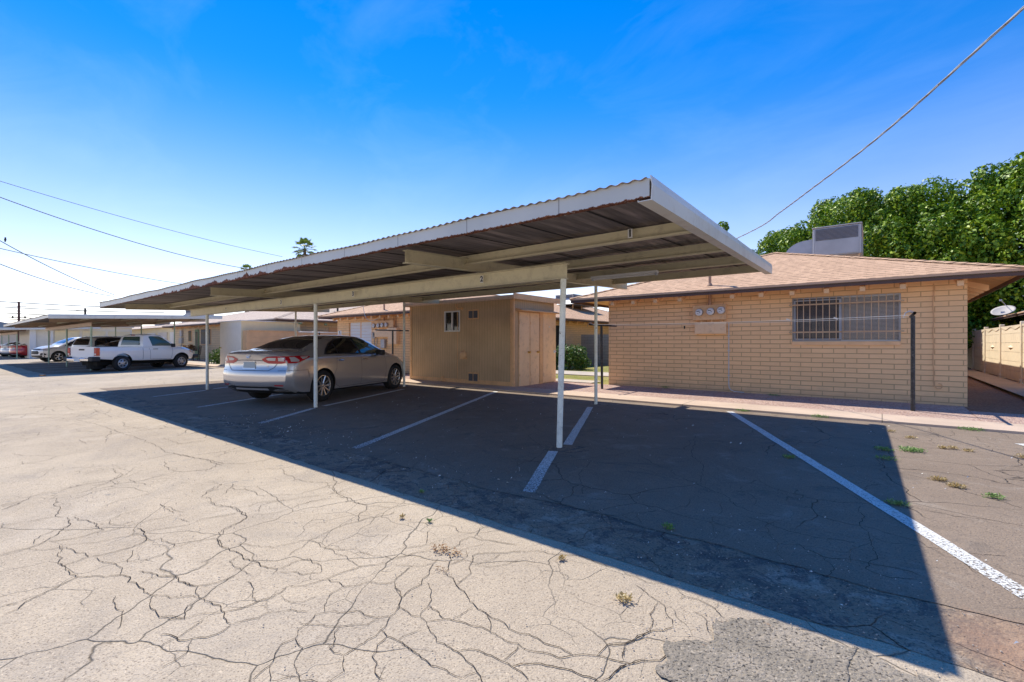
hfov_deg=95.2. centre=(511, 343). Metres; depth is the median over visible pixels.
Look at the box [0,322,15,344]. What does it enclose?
building
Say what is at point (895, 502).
weed
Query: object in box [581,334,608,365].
block wall
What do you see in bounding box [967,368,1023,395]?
sidewalk
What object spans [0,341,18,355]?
parked sedan
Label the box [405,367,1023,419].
ground
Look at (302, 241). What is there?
fan palm
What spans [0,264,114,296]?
power line
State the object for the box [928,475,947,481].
weed
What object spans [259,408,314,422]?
parking line
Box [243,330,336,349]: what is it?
board wall
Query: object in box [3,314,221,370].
carport
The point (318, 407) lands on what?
post footing
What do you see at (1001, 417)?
gravel bed
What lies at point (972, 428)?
weed
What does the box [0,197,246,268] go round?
power line
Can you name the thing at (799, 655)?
asphalt patch
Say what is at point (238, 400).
parking line
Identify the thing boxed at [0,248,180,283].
power line
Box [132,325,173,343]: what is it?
garage row
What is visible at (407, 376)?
gravel bed
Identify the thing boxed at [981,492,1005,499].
weed
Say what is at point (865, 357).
brick house
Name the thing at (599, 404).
post footing
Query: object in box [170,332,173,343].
door
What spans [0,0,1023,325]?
sky
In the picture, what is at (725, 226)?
tree top
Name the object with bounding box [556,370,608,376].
footpath
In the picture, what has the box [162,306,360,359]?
brick house
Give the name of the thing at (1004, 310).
satellite dish
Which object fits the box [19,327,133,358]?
garage block
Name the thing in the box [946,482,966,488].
weed
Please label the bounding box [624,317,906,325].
clothes line
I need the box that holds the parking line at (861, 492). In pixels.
[728,411,1023,597]
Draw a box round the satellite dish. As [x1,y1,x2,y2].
[990,299,1018,315]
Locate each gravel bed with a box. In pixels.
[405,374,568,387]
[534,382,980,420]
[965,377,1023,418]
[970,411,1023,423]
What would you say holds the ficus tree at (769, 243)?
on the ground at (1007, 391)
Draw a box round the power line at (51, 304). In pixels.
[0,301,99,306]
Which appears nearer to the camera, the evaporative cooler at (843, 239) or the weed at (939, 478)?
the weed at (939, 478)
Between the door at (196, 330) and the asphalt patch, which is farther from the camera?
the door at (196, 330)
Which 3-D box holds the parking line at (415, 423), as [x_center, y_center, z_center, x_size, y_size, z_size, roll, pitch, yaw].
[-1.151,1.236,8.737,0.118,0.067,6.282,0,0,14]
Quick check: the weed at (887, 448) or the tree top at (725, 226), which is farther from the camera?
the tree top at (725, 226)
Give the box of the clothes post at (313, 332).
[298,331,336,334]
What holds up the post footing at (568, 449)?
on the parking lot at (758, 473)
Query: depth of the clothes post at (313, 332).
20.51 m
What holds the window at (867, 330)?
in the brick house at (865, 357)
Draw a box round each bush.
[209,347,219,363]
[556,343,591,369]
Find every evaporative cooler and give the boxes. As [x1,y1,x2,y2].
[182,310,190,322]
[555,294,581,309]
[786,222,862,256]
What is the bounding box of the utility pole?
[12,302,26,340]
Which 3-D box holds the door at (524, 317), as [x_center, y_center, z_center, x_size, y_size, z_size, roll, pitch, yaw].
[0.374,0.149,13.037,0.115,2.058,0.480,0,0,38]
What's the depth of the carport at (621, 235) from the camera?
6.50 m
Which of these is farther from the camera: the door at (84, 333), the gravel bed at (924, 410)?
the door at (84, 333)
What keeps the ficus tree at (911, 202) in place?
on the ground at (1007, 391)
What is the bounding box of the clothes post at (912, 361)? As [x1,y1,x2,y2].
[903,310,915,410]
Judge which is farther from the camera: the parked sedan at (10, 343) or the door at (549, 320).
the parked sedan at (10, 343)
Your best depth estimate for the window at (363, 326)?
20.69 m
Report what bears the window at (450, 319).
in the storage shed at (505, 340)
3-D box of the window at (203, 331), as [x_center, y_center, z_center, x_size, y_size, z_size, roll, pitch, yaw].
[-20.818,-0.465,31.800,1.800,1.090,0.034,0,0,38]
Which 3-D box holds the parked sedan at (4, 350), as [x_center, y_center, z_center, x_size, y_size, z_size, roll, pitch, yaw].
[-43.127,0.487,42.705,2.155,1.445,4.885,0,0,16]
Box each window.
[188,330,191,341]
[201,329,210,344]
[350,322,370,342]
[444,310,459,331]
[789,293,903,344]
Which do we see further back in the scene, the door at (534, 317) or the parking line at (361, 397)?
the door at (534, 317)
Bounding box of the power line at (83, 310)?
[5,307,163,312]
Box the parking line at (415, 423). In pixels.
[354,391,497,447]
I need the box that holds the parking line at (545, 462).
[522,451,557,491]
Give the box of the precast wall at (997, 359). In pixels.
[967,321,1023,383]
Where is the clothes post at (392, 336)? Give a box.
[375,329,408,354]
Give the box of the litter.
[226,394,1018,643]
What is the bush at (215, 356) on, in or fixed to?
on the ground at (1007, 391)
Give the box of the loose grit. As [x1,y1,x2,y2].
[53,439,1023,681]
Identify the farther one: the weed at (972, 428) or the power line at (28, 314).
the power line at (28, 314)
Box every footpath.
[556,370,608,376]
[556,378,598,382]
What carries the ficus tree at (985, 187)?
on the ground at (1007, 391)
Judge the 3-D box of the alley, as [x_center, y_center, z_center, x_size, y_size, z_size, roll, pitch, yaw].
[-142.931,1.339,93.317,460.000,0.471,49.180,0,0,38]
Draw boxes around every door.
[55,331,78,341]
[82,331,105,336]
[108,331,129,335]
[158,332,166,338]
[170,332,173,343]
[195,329,198,359]
[519,312,530,385]
[530,313,539,384]
[543,313,555,382]
[556,325,564,363]
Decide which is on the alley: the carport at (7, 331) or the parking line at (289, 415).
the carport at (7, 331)
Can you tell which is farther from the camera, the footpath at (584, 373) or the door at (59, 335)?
the door at (59, 335)
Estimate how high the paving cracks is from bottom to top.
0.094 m
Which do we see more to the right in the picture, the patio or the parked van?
the patio
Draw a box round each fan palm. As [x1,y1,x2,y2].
[239,264,251,311]
[290,237,316,256]
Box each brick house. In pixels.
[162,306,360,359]
[318,295,608,372]
[569,252,1023,406]
[985,311,1023,350]
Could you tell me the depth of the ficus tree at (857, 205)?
24.23 m
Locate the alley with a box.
[0,355,1006,681]
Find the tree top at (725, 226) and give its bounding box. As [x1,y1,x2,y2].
[718,221,728,231]
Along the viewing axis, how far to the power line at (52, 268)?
24.35 m
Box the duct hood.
[557,298,593,307]
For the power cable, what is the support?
attached to the brick house at (865, 357)
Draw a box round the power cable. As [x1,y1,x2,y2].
[737,6,1023,238]
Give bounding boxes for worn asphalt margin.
[85,391,1023,681]
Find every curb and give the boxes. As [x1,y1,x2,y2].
[169,362,224,366]
[401,379,1023,433]
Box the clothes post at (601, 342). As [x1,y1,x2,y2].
[587,323,616,388]
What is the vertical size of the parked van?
1.665 m
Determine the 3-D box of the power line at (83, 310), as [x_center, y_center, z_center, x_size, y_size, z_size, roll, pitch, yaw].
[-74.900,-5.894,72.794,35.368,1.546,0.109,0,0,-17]
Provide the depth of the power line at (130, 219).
30.86 m
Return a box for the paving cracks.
[0,382,1022,681]
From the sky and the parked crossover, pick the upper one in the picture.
the sky
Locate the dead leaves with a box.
[432,543,461,555]
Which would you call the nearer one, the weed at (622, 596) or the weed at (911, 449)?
the weed at (622, 596)
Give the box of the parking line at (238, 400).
[200,394,280,406]
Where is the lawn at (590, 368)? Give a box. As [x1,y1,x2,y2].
[556,365,608,384]
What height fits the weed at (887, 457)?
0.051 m
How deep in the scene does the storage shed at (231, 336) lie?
24.39 m
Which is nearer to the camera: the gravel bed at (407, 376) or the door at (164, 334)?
the gravel bed at (407, 376)
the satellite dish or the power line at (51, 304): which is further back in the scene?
the power line at (51, 304)
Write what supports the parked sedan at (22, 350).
on the alley
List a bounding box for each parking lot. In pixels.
[7,362,205,373]
[100,380,1023,623]
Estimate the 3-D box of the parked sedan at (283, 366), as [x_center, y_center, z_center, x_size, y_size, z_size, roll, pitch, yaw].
[-4.472,0.509,11.563,2.155,1.445,4.885,0,0,18]
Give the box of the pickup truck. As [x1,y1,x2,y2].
[63,334,197,370]
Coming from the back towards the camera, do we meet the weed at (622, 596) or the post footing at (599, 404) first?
the post footing at (599, 404)
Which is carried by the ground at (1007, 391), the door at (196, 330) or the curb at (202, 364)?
the curb at (202, 364)
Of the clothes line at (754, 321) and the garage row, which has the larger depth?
the garage row
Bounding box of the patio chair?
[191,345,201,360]
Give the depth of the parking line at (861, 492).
3.42 m
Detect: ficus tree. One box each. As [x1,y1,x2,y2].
[757,225,811,254]
[778,187,937,258]
[863,173,1017,346]
[902,151,1023,351]
[973,168,1023,323]
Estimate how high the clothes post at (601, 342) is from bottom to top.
1.747 m
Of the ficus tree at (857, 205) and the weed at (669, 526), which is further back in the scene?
the ficus tree at (857, 205)
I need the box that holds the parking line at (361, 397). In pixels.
[324,389,402,405]
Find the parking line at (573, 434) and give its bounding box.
[564,407,591,444]
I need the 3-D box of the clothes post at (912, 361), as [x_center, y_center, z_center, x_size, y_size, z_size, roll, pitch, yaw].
[7.071,0.328,8.337,0.168,1.788,1.350,0,0,38]
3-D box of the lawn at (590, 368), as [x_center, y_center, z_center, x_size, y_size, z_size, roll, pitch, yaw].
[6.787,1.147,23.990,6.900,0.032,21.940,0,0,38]
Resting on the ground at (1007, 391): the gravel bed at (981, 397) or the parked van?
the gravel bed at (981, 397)
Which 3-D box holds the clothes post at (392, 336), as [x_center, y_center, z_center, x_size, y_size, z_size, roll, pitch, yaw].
[-4.518,0.321,17.591,0.168,1.753,1.500,0,0,38]
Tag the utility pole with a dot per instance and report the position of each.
(18, 317)
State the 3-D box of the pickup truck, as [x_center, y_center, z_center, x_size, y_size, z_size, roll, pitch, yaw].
[-17.879,0.378,22.355,2.140,1.685,5.060,0,0,15]
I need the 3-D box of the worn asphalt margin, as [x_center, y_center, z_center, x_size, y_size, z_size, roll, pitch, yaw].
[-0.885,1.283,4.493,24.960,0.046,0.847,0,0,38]
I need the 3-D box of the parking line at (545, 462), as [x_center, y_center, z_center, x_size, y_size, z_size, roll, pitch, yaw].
[0.312,1.266,4.749,0.117,0.016,1.504,0,0,13]
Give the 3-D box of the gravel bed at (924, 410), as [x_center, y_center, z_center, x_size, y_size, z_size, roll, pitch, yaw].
[4.440,1.172,10.537,8.500,0.036,2.080,0,0,38]
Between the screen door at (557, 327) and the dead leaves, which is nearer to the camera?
the dead leaves
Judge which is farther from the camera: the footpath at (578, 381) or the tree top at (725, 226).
the tree top at (725, 226)
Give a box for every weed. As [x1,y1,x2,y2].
[615,591,632,602]
[662,521,674,529]
[783,454,795,458]
[873,446,893,450]
[875,455,897,460]
[884,497,911,506]
[896,445,927,452]
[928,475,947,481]
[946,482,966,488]
[958,426,984,430]
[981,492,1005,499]
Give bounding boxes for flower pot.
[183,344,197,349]
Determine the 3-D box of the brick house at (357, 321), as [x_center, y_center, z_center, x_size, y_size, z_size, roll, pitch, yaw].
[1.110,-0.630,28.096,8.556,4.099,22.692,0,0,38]
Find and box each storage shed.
[220,320,302,364]
[405,293,559,386]
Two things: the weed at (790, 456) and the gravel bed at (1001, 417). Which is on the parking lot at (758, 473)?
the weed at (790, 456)
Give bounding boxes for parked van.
[71,336,122,361]
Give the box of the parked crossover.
[31,337,79,361]
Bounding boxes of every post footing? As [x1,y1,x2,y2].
[306,406,326,408]
[543,445,588,452]
[590,403,608,405]
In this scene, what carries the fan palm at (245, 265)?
on the ground at (1007, 391)
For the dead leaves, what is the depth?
2.92 m
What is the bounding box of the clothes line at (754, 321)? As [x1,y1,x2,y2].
[593,315,907,324]
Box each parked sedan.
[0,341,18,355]
[0,343,19,356]
[9,343,26,357]
[223,335,402,400]
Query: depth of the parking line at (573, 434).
6.89 m
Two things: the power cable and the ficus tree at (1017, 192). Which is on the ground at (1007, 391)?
the ficus tree at (1017, 192)
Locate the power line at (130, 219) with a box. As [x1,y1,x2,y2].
[0,181,281,256]
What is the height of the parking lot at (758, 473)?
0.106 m
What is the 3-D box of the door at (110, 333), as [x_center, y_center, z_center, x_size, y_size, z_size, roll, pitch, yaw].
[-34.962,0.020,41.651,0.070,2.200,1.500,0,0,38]
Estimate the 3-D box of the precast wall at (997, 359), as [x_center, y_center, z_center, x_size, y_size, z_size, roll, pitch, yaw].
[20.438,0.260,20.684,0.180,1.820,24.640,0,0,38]
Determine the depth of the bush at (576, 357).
20.34 m
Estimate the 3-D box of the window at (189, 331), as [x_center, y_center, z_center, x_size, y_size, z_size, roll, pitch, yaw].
[-23.171,-0.540,33.660,0.700,0.840,0.034,0,0,38]
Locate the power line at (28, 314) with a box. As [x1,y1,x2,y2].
[0,312,44,314]
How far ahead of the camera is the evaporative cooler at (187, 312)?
40.92 m
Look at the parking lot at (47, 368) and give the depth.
23.51 m
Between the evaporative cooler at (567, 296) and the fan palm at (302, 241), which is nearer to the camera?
the evaporative cooler at (567, 296)
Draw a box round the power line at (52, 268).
[1,241,113,294]
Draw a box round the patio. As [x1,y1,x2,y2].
[188,359,219,364]
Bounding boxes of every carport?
[0,327,100,358]
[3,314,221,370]
[99,175,771,447]
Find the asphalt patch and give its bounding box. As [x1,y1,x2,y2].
[655,617,938,681]

